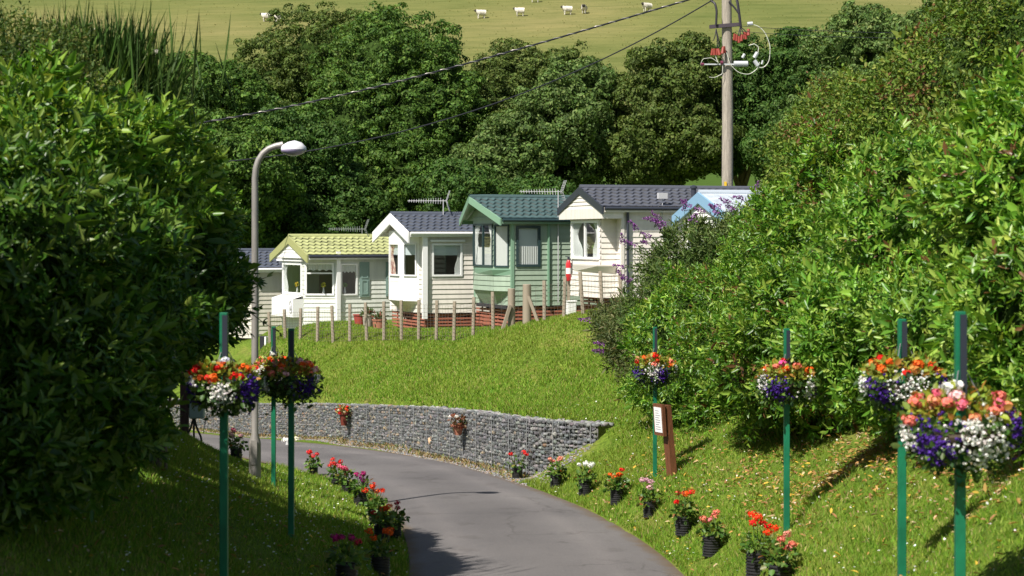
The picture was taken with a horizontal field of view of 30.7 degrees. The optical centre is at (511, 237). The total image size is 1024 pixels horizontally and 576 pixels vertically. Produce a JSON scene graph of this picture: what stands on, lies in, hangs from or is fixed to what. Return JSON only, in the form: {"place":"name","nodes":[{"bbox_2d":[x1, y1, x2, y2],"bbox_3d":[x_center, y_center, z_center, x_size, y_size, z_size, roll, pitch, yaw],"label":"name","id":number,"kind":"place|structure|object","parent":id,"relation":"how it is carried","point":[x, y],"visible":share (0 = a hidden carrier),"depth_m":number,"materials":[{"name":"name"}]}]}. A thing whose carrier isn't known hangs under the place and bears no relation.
{"place":"outdoors","nodes":[
{"label":"outdoors","id":0,"kind":"place"},
{"bbox_2d":[190,432,683,575],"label":"road","id":1,"kind":"structure","parent":0,"point":[465,521],"depth_m":27.89,"materials":[{"name":"grey asphalt"}]},
{"bbox_2d":[0,0,999,185],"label":"hill","id":2,"kind":"structure","parent":0,"point":[552,16],"depth_m":189.20,"materials":[{"name":"green plant"}]},
{"bbox_2d":[232,0,424,123],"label":"tree","id":3,"kind":"object","parent":2,"relation":"on","point":[288,78],"visible":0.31,"depth_m":102.94,"materials":[{"name":"green plant"}]},
{"bbox_2d":[283,1,493,211],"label":"tree","id":4,"kind":"object","parent":2,"relation":"on","point":[390,164],"visible":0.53,"depth_m":90.49,"materials":[{"name":"green plant"}]},
{"bbox_2d":[474,9,485,17],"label":"sheep","id":5,"kind":"object","parent":2,"relation":"on","point":[481,12],"visible":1,"depth_m":189.51},
{"bbox_2d":[4,0,987,77],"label":"pasture tufts","id":6,"kind":"object","parent":2,"relation":"on","point":[481,25],"visible":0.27,"depth_m":190.19,"materials":[{"name":"green plant"}]},
{"bbox_2d":[513,7,524,15],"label":"sheep","id":7,"kind":"object","parent":2,"relation":"on","point":[519,10],"visible":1,"depth_m":190.35},
{"bbox_2d":[455,37,606,143],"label":"tree","id":8,"kind":"object","parent":2,"relation":"on","point":[507,76],"visible":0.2,"depth_m":96.64,"materials":[{"name":"green plant"}]},
{"bbox_2d":[561,6,571,14],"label":"sheep","id":9,"kind":"object","parent":2,"relation":"on","point":[566,8],"visible":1,"depth_m":190.56},
{"bbox_2d":[641,2,651,10],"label":"sheep","id":10,"kind":"object","parent":2,"relation":"on","point":[645,6],"visible":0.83,"depth_m":191.36},
{"bbox_2d":[701,32,788,185],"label":"tree","id":11,"kind":"object","parent":2,"relation":"on","point":[749,111],"visible":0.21,"depth_m":89.15,"materials":[{"name":"green plant"}]},
{"bbox_2d":[0,307,1023,575],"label":"ground","id":12,"kind":"structure","parent":0,"point":[242,350],"depth_m":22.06,"materials":[{"name":"green plant"}]},
{"bbox_2d":[0,0,145,131],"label":"bramble thicket","id":13,"kind":"object","parent":12,"relation":"on","point":[10,49],"visible":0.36,"depth_m":18.21,"materials":[{"name":"green plant"}]},
{"bbox_2d":[0,102,231,539],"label":"laurel shrub","id":14,"kind":"object","parent":12,"relation":"on","point":[93,338],"visible":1,"depth_m":15.01,"materials":[{"name":"green plant"}]},
{"bbox_2d":[0,0,236,148],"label":"broom bush","id":15,"kind":"object","parent":12,"relation":"on","point":[126,53],"visible":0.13,"depth_m":19.69,"materials":[{"name":"green plant"}]},
{"bbox_2d":[0,38,244,257],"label":"laurel shrub","id":16,"kind":"object","parent":12,"relation":"on","point":[139,139],"visible":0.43,"depth_m":17.81,"materials":[{"name":"green plant"}]},
{"bbox_2d":[180,370,205,440],"bbox_3d":[-5.198,2.655,30.477,0.436,1.657,0.155,0,0,0],"label":"tripod","id":17,"kind":"object","parent":12,"relation":"on","point":[191,413],"visible":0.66,"depth_m":30.45,"materials":[{"name":"grey metal"}]},
{"bbox_2d":[150,186,262,468],"bbox_3d":[-4.082,1.045,21.903,2.252,3.961,5.211,0,0,16],"label":"laurel shrub","id":18,"kind":"object","parent":12,"relation":"on","point":[224,264],"visible":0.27,"depth_m":21.55,"materials":[{"name":"green plant"}]},
{"bbox_2d":[230,267,281,341],"bbox_3d":[-3.150,0.790,22.122,0.848,0.919,0.477,0,0,-12],"label":"laurel spray","id":19,"kind":"object","parent":18,"relation":"attached to","point":[259,281],"visible":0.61,"depth_m":22.05,"materials":[{"name":"green plant"}]},
{"bbox_2d":[219,312,227,575],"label":"flower post","id":20,"kind":"object","parent":12,"relation":"on","point":[223,466],"visible":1,"depth_m":15.97,"materials":[{"name":"green metal"}]},
{"bbox_2d":[184,352,263,426],"bbox_3d":[-2.474,1.294,16.017,0.708,0.639,0.695,0,0,0],"label":"flower basket","id":21,"kind":"object","parent":20,"relation":"hanging from","point":[242,391],"visible":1,"depth_m":15.83,"materials":[{"name":"multicoloured"}]},
{"bbox_2d":[166,50,281,140],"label":"tree","id":22,"kind":"object","parent":12,"relation":"on","point":[251,93],"visible":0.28,"depth_m":86.45,"materials":[{"name":"green plant"}]},
{"bbox_2d":[228,427,248,459],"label":"potted geranium","id":23,"kind":"object","parent":12,"relation":"on","point":[235,451],"visible":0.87,"depth_m":30.93,"materials":[{"name":"green plant"}]},
{"bbox_2d":[191,106,307,247],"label":"tree","id":24,"kind":"object","parent":12,"relation":"on","point":[236,137],"visible":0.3,"depth_m":76.33,"materials":[{"name":"green plant"}]},
{"bbox_2d":[229,248,281,340],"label":"static caravan","id":25,"kind":"object","parent":12,"relation":"on","point":[272,287],"visible":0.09,"depth_m":65.50,"materials":[{"name":"white plastic"}]},
{"bbox_2d":[260,336,268,348],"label":"service box","id":26,"kind":"object","parent":12,"relation":"on","point":[264,340],"visible":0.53,"depth_m":60.28,"materials":[{"name":"white plastic"}]},
{"bbox_2d":[271,326,275,486],"bbox_3d":[-3.448,2.599,26.989,0.063,2.636,0.084,0,0,0],"label":"flower post","id":27,"kind":"object","parent":12,"relation":"on","point":[273,423],"visible":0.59,"depth_m":26.97,"materials":[{"name":"green metal"}]},
{"bbox_2d":[251,346,298,401],"bbox_3d":[-3.448,1.973,26.999,0.740,0.809,0.755,0,0,0],"label":"flower basket","id":28,"kind":"object","parent":27,"relation":"hanging from","point":[261,364],"visible":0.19,"depth_m":26.86,"materials":[{"name":"multicoloured"}]},
{"bbox_2d":[249,140,305,478],"bbox_3d":[-3.580,1.156,28.500,0.874,5.291,0.364,0,0,0],"label":"street lamp","id":29,"kind":"object","parent":12,"relation":"on","point":[294,148],"visible":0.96,"depth_m":28.45,"materials":[{"name":"metal"}]},
{"bbox_2d":[251,440,256,464],"bbox_3d":[-3.925,3.267,28.406,0.090,0.370,0.012,0,0,0],"label":"access door","id":30,"kind":"structure","parent":29,"relation":"in","point":[253,442],"depth_m":28.40,"materials":[{"name":"metal"}]},
{"bbox_2d":[288,328,293,536],"bbox_3d":[-2.436,2.305,20.589,0.065,2.610,0.086,0,0,0],"label":"flower post","id":31,"kind":"object","parent":12,"relation":"on","point":[290,448],"visible":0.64,"depth_m":20.57,"materials":[{"name":"green metal"}]},
{"bbox_2d":[259,353,324,414],"bbox_3d":[-2.423,1.603,20.607,0.712,0.678,0.729,0,0,-44],"label":"flower basket","id":32,"kind":"object","parent":31,"relation":"hanging from","point":[282,388],"visible":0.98,"depth_m":20.44,"materials":[{"name":"multicoloured"}]},
{"bbox_2d":[304,450,323,474],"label":"potted geranium","id":33,"kind":"object","parent":12,"relation":"on","point":[313,468],"visible":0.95,"depth_m":35.51,"materials":[{"name":"green plant"}]},
{"bbox_2d":[238,95,392,247],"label":"tree","id":34,"kind":"object","parent":12,"relation":"on","point":[327,210],"visible":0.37,"depth_m":81.30,"materials":[{"name":"green plant"}]},
{"bbox_2d":[325,457,347,485],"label":"potted geranium","id":35,"kind":"object","parent":12,"relation":"on","point":[333,471],"visible":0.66,"depth_m":33.36,"materials":[{"name":"green plant"}]},
{"bbox_2d":[269,221,405,328],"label":"static caravan","id":36,"kind":"object","parent":12,"relation":"on","point":[322,272],"visible":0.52,"depth_m":62.11,"materials":[{"name":"white plastic"}]},
{"bbox_2d":[282,262,301,294],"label":"window","id":37,"kind":"structure","parent":36,"relation":"in","point":[284,264],"depth_m":63.02,"materials":[{"name":"white plastic"}]},
{"bbox_2d":[305,263,333,295],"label":"window","id":38,"kind":"structure","parent":36,"relation":"in","point":[308,266],"depth_m":61.62,"materials":[{"name":"white plastic"}]},
{"bbox_2d":[341,264,357,294],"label":"window","id":39,"kind":"structure","parent":36,"relation":"in","point":[348,268],"depth_m":61.84,"materials":[{"name":"white plastic"}]},
{"bbox_2d":[334,463,358,493],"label":"potted geranium","id":40,"kind":"object","parent":12,"relation":"on","point":[345,481],"visible":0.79,"depth_m":31.35,"materials":[{"name":"green plant"}]},
{"bbox_2d":[323,532,370,575],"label":"potted geranium","id":41,"kind":"object","parent":12,"relation":"on","point":[342,567],"visible":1,"depth_m":19.93,"materials":[{"name":"green plant"}]},
{"bbox_2d":[179,426,529,477],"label":"dry weeds","id":42,"kind":"object","parent":12,"relation":"on","point":[433,456],"visible":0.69,"depth_m":43.70,"materials":[{"name":"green plant"}]},
{"bbox_2d":[353,314,362,324],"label":"plant tub","id":43,"kind":"object","parent":12,"relation":"on","point":[356,318],"visible":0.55,"depth_m":60.03,"materials":[{"name":"orange ceramic"}]},
{"bbox_2d":[346,471,373,506],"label":"potted geranium","id":44,"kind":"object","parent":12,"relation":"on","point":[359,496],"visible":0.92,"depth_m":29.90,"materials":[{"name":"green plant"}]},
{"bbox_2d":[359,306,375,326],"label":"plant tub","id":45,"kind":"object","parent":12,"relation":"on","point":[370,315],"visible":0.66,"depth_m":59.80,"materials":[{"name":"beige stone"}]},
{"bbox_2d":[359,482,389,524],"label":"potted geranium","id":46,"kind":"object","parent":12,"relation":"on","point":[377,500],"visible":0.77,"depth_m":27.62,"materials":[{"name":"green plant"}]},
{"bbox_2d":[372,309,388,328],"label":"plant tub","id":47,"kind":"object","parent":12,"relation":"on","point":[377,322],"visible":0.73,"depth_m":59.45,"materials":[{"name":"brown ceramic"}]},
{"bbox_2d":[363,527,398,575],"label":"potted geranium","id":48,"kind":"object","parent":12,"relation":"on","point":[380,561],"visible":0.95,"depth_m":22.37,"materials":[{"name":"grey"}]},
{"bbox_2d":[368,504,397,542],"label":"potted geranium","id":49,"kind":"object","parent":12,"relation":"on","point":[380,517],"visible":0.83,"depth_m":25.89,"materials":[{"name":"green plant"}]},
{"bbox_2d":[159,398,613,476],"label":"gabion wall","id":50,"kind":"structure","parent":12,"relation":"on","point":[490,437],"depth_m":41.05,"materials":[{"name":"stone"}]},
{"bbox_2d":[335,404,352,425],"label":"wall planter","id":51,"kind":"object","parent":50,"relation":"attached to","point":[343,414],"visible":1,"depth_m":48.02,"materials":[{"name":"red"}]},
{"bbox_2d":[448,413,466,434],"bbox_3d":[-1.125,3.901,39.094,0.439,0.451,0.472,0,0,-17],"label":"wall planter","id":52,"kind":"object","parent":50,"relation":"attached to","point":[457,429],"visible":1,"depth_m":39.01,"materials":[{"name":"brown ceramic"}]},
{"bbox_2d":[191,429,592,485],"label":"gravel","id":53,"kind":"structure","parent":12,"relation":"on","point":[473,465],"depth_m":37.67,"materials":[{"name":"grey gravel"}]},
{"bbox_2d":[507,450,528,478],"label":"potted geranium","id":54,"kind":"object","parent":53,"relation":"on","point":[516,472],"visible":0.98,"depth_m":35.20,"materials":[{"name":"green plant"}]},
{"bbox_2d":[381,500,410,538],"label":"potted geranium","id":55,"kind":"object","parent":12,"relation":"on","point":[400,517],"visible":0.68,"depth_m":26.46,"materials":[{"name":"grey"}]},
{"bbox_2d":[372,191,488,327],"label":"static caravan","id":56,"kind":"object","parent":12,"relation":"on","point":[430,258],"visible":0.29,"depth_m":58.56,"materials":[{"name":"white plastic"}]},
{"bbox_2d":[389,243,399,275],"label":"window","id":57,"kind":"structure","parent":56,"relation":"in","point":[394,248],"depth_m":59.52,"materials":[{"name":"white plastic"}]},
{"bbox_2d":[403,243,416,275],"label":"window","id":58,"kind":"structure","parent":56,"relation":"in","point":[408,248],"depth_m":58.60,"materials":[{"name":"white plastic"}]},
{"bbox_2d":[432,243,462,276],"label":"window","id":59,"kind":"structure","parent":56,"relation":"in","point":[437,248],"depth_m":58.37,"materials":[{"name":"white plastic"}]},
{"bbox_2d":[267,270,622,342],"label":"wire fence","id":60,"kind":"object","parent":12,"relation":"on","point":[528,307],"visible":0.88,"depth_m":52.71,"materials":[{"name":"brown wood"}]},
{"bbox_2d":[403,156,578,211],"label":"tree","id":61,"kind":"object","parent":12,"relation":"on","point":[461,184],"visible":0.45,"depth_m":78.42,"materials":[{"name":"green plant"}]},
{"bbox_2d":[0,423,1023,575],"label":"fallen leaves","id":62,"kind":"object","parent":12,"relation":"on","point":[849,464],"visible":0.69,"depth_m":22.11,"materials":[{"name":"brown plant"}]},
{"bbox_2d":[459,180,596,326],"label":"static caravan","id":63,"kind":"object","parent":12,"relation":"on","point":[519,241],"visible":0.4,"depth_m":54.74,"materials":[{"name":"green metal"}]},
{"bbox_2d":[473,223,493,266],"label":"window","id":64,"kind":"structure","parent":63,"relation":"in","point":[482,256],"depth_m":55.65,"materials":[{"name":"grey"}]},
{"bbox_2d":[494,225,508,266],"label":"window","id":65,"kind":"structure","parent":63,"relation":"in","point":[501,232],"depth_m":54.64,"materials":[{"name":"grey glass"}]},
{"bbox_2d":[516,226,540,266],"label":"window","id":66,"kind":"structure","parent":63,"relation":"in","point":[528,238],"depth_m":54.46,"materials":[{"name":"grey glass"}]},
{"bbox_2d":[45,397,1023,575],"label":"daisies","id":67,"kind":"object","parent":12,"relation":"on","point":[555,491],"visible":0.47,"depth_m":21.15,"materials":[{"name":"white plant"}]},
{"bbox_2d":[447,55,622,186],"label":"tree","id":68,"kind":"object","parent":12,"relation":"on","point":[565,132],"visible":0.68,"depth_m":84.20,"materials":[{"name":"green plant"}]},
{"bbox_2d":[545,456,566,488],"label":"potted geranium","id":69,"kind":"object","parent":12,"relation":"on","point":[555,479],"visible":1,"depth_m":32.77,"materials":[{"name":"green plant"}]},
{"bbox_2d":[565,256,572,299],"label":"fire extinguisher","id":70,"kind":"object","parent":12,"relation":"on","point":[568,269],"visible":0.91,"depth_m":51.38,"materials":[{"name":"red metal"}]},
{"bbox_2d":[566,300,576,314],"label":"storage crate","id":71,"kind":"object","parent":12,"relation":"on","point":[572,306],"visible":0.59,"depth_m":50.28,"materials":[{"name":"white plastic"}]},
{"bbox_2d":[573,460,597,495],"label":"potted geranium","id":72,"kind":"object","parent":12,"relation":"on","point":[584,486],"visible":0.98,"depth_m":31.31,"materials":[{"name":"green plant"}]},
{"bbox_2d":[577,288,651,394],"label":"buddleia bush","id":73,"kind":"object","parent":12,"relation":"on","point":[604,332],"visible":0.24,"depth_m":40.74,"materials":[{"name":"green plant"}]},
{"bbox_2d":[603,468,629,505],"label":"potted geranium","id":74,"kind":"object","parent":12,"relation":"on","point":[616,491],"visible":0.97,"depth_m":29.27,"materials":[{"name":"green plant"}]},
{"bbox_2d":[636,477,663,517],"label":"potted geranium","id":75,"kind":"object","parent":12,"relation":"on","point":[650,506],"visible":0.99,"depth_m":27.40,"materials":[{"name":"green plant"}]},
{"bbox_2d":[653,327,656,477],"bbox_3d":[2.221,2.690,28.989,0.063,2.612,0.084,0,0,0],"label":"flower post","id":76,"kind":"object","parent":12,"relation":"on","point":[655,401],"visible":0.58,"depth_m":28.97,"materials":[{"name":"green paint"}]},
{"bbox_2d":[630,348,679,392],"bbox_3d":[2.223,2.070,29.017,0.778,0.713,0.802,0,0,0],"label":"flower basket","id":77,"kind":"object","parent":76,"relation":"hanging from","point":[659,370],"visible":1,"depth_m":28.82,"materials":[{"name":"multicoloured"}]},
{"bbox_2d":[557,185,764,309],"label":"static caravan","id":78,"kind":"object","parent":12,"relation":"on","point":[598,216],"visible":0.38,"depth_m":50.68,"materials":[{"name":"white metal"}]},
{"bbox_2d":[571,220,600,259],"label":"window","id":79,"kind":"structure","parent":78,"relation":"in","point":[576,247],"depth_m":51.88,"materials":[{"name":"white plastic"}]},
{"bbox_2d":[653,403,676,476],"bbox_3d":[2.345,3.179,28.539,0.271,1.284,0.320,0,0,-26],"label":"notice post","id":80,"kind":"object","parent":12,"relation":"on","point":[663,422],"visible":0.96,"depth_m":28.45,"materials":[{"name":"brown wood"}]},
{"bbox_2d":[594,30,746,184],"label":"tree","id":81,"kind":"object","parent":12,"relation":"on","point":[667,123],"visible":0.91,"depth_m":85.22,"materials":[{"name":"green plant"}]},
{"bbox_2d":[603,180,759,351],"bbox_3d":[3.914,0.895,38.618,4.180,4.164,4.632,0,0,0],"label":"buddleia bush","id":82,"kind":"object","parent":12,"relation":"on","point":[700,235],"visible":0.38,"depth_m":38.24,"materials":[{"name":"green plant"}]},
{"bbox_2d":[669,489,698,536],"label":"potted geranium","id":83,"kind":"object","parent":12,"relation":"on","point":[683,523],"visible":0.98,"depth_m":25.62,"materials":[{"name":"green plant"}]},
{"bbox_2d":[609,191,788,434],"bbox_3d":[3.983,1.355,33.127,4.477,4.438,6.519,0,0,0],"label":"laurel shrub","id":84,"kind":"object","parent":12,"relation":"on","point":[683,320],"visible":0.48,"depth_m":32.79,"materials":[{"name":"green plant"}]},
{"bbox_2d":[694,509,728,557],"bbox_3d":[2.582,3.796,24.003,0.482,0.599,0.462,0,0,-35],"label":"potted geranium","id":85,"kind":"object","parent":12,"relation":"on","point":[710,543],"visible":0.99,"depth_m":23.93,"materials":[{"name":"grey"}]},
{"bbox_2d":[672,190,760,247],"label":"static caravan","id":86,"kind":"object","parent":12,"relation":"on","point":[702,199],"visible":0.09,"depth_m":46.45,"materials":[{"name":"white plastic"}]},
{"bbox_2d":[700,0,770,185],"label":"power pole","id":87,"kind":"object","parent":12,"relation":"on","point":[726,25],"visible":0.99,"depth_m":56.85,"materials":[{"name":"grey wood"}]},
{"bbox_2d":[200,0,688,123],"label":"overhead cable","id":88,"kind":"object","parent":87,"relation":"attached to","point":[397,81],"visible":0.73,"depth_m":53.74,"materials":[{"name":"grey plastic"}]},
{"bbox_2d":[228,1,709,161],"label":"overhead cable","id":89,"kind":"object","parent":87,"relation":"attached to","point":[490,104],"visible":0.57,"depth_m":58.86,"materials":[{"name":"grey plastic"}]},
{"bbox_2d":[744,26,927,33],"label":"thin wire","id":90,"kind":"object","parent":87,"relation":"attached to","point":[821,30],"visible":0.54,"depth_m":55.09,"materials":[{"name":"grey metal"}]},
{"bbox_2d":[741,31,933,38],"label":"thin wire","id":91,"kind":"object","parent":87,"relation":"attached to","point":[823,36],"visible":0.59,"depth_m":54.98,"materials":[{"name":"grey"}]},
{"bbox_2d":[739,510,779,575],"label":"potted geranium","id":92,"kind":"object","parent":12,"relation":"on","point":[753,564],"visible":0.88,"depth_m":20.69,"materials":[{"name":"red"}]},
{"bbox_2d":[758,531,803,575],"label":"potted geranium","id":93,"kind":"object","parent":12,"relation":"on","point":[778,566],"visible":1,"depth_m":19.47,"materials":[{"name":"green plant"}]},
{"bbox_2d":[685,108,882,447],"bbox_3d":[4.730,0.548,28.088,4.190,5.125,6.844,0,0,0],"label":"laurel shrub","id":94,"kind":"object","parent":12,"relation":"on","point":[737,356],"visible":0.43,"depth_m":27.39,"materials":[{"name":"green plant"}]},
{"bbox_2d":[735,26,835,183],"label":"tree","id":95,"kind":"object","parent":12,"relation":"on","point":[792,65],"visible":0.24,"depth_m":87.36,"materials":[{"name":"green plant"}]},
{"bbox_2d":[783,328,789,533],"bbox_3d":[3.091,2.314,20.989,0.065,2.588,0.086,0,0,0],"label":"flower post","id":96,"kind":"object","parent":12,"relation":"on","point":[786,447],"visible":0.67,"depth_m":20.97,"materials":[{"name":"green metal"}]},
{"bbox_2d":[754,354,820,411],"bbox_3d":[3.095,1.633,20.986,0.766,0.659,0.754,0,0,0],"label":"flower basket","id":97,"kind":"object","parent":96,"relation":"hanging from","point":[802,390],"visible":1,"depth_m":20.83,"materials":[{"name":"multicoloured"}]},
{"bbox_2d":[744,110,849,203],"bbox_3d":[5.969,0.001,35.901,2.822,5.093,4.131,0,0,0],"label":"bramble thicket","id":98,"kind":"object","parent":12,"relation":"on","point":[761,184],"depth_m":36.31,"materials":[{"name":"green plant"}]},
{"bbox_2d":[749,34,940,231],"bbox_3d":[5.681,-0.336,28.845,3.190,5.365,6.920,0,0,-9],"label":"bramble thicket","id":99,"kind":"object","parent":12,"relation":"on","point":[847,99],"visible":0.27,"depth_m":27.84,"materials":[{"name":"green plant"}]},
{"bbox_2d":[776,0,977,135],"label":"tree","id":100,"kind":"object","parent":12,"relation":"on","point":[850,50],"visible":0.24,"depth_m":81.68,"materials":[{"name":"green plant"}]},
{"bbox_2d":[756,111,1013,448],"bbox_3d":[4.871,0.491,21.626,3.890,4.131,7.654,0,0,0],"label":"laurel shrub","id":101,"kind":"object","parent":12,"relation":"on","point":[850,310],"visible":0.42,"depth_m":21.50,"materials":[{"name":"green plant"}]},
{"bbox_2d":[897,319,906,575],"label":"flower post","id":102,"kind":"object","parent":12,"relation":"on","point":[901,471],"visible":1,"depth_m":15.97,"materials":[{"name":"green metal"}]},
{"bbox_2d":[853,343,947,423],"bbox_3d":[3.340,1.259,15.983,0.790,0.713,0.814,0,0,25],"label":"flower basket","id":103,"kind":"object","parent":102,"relation":"hanging from","point":[877,373],"visible":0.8,"depth_m":15.82,"materials":[{"name":"multicoloured"}]},
{"bbox_2d":[846,0,1023,197],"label":"bramble thicket","id":104,"kind":"object","parent":12,"relation":"on","point":[952,70],"visible":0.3,"depth_m":25.58,"materials":[{"name":"green plant"}]},
{"bbox_2d":[954,311,966,575],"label":"flower post","id":105,"kind":"object","parent":12,"relation":"on","point":[960,341],"visible":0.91,"depth_m":12.87,"materials":[{"name":"green metal"}]},
{"bbox_2d":[891,370,1023,496],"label":"flower basket","id":106,"kind":"object","parent":105,"relation":"hanging from","point":[980,443],"visible":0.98,"depth_m":12.69,"materials":[{"name":"multicoloured"}]},
{"bbox_2d":[898,44,1023,467],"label":"laurel shrub","id":107,"kind":"object","parent":12,"relation":"on","point":[971,187],"visible":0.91,"depth_m":17.00,"materials":[{"name":"green plant"}]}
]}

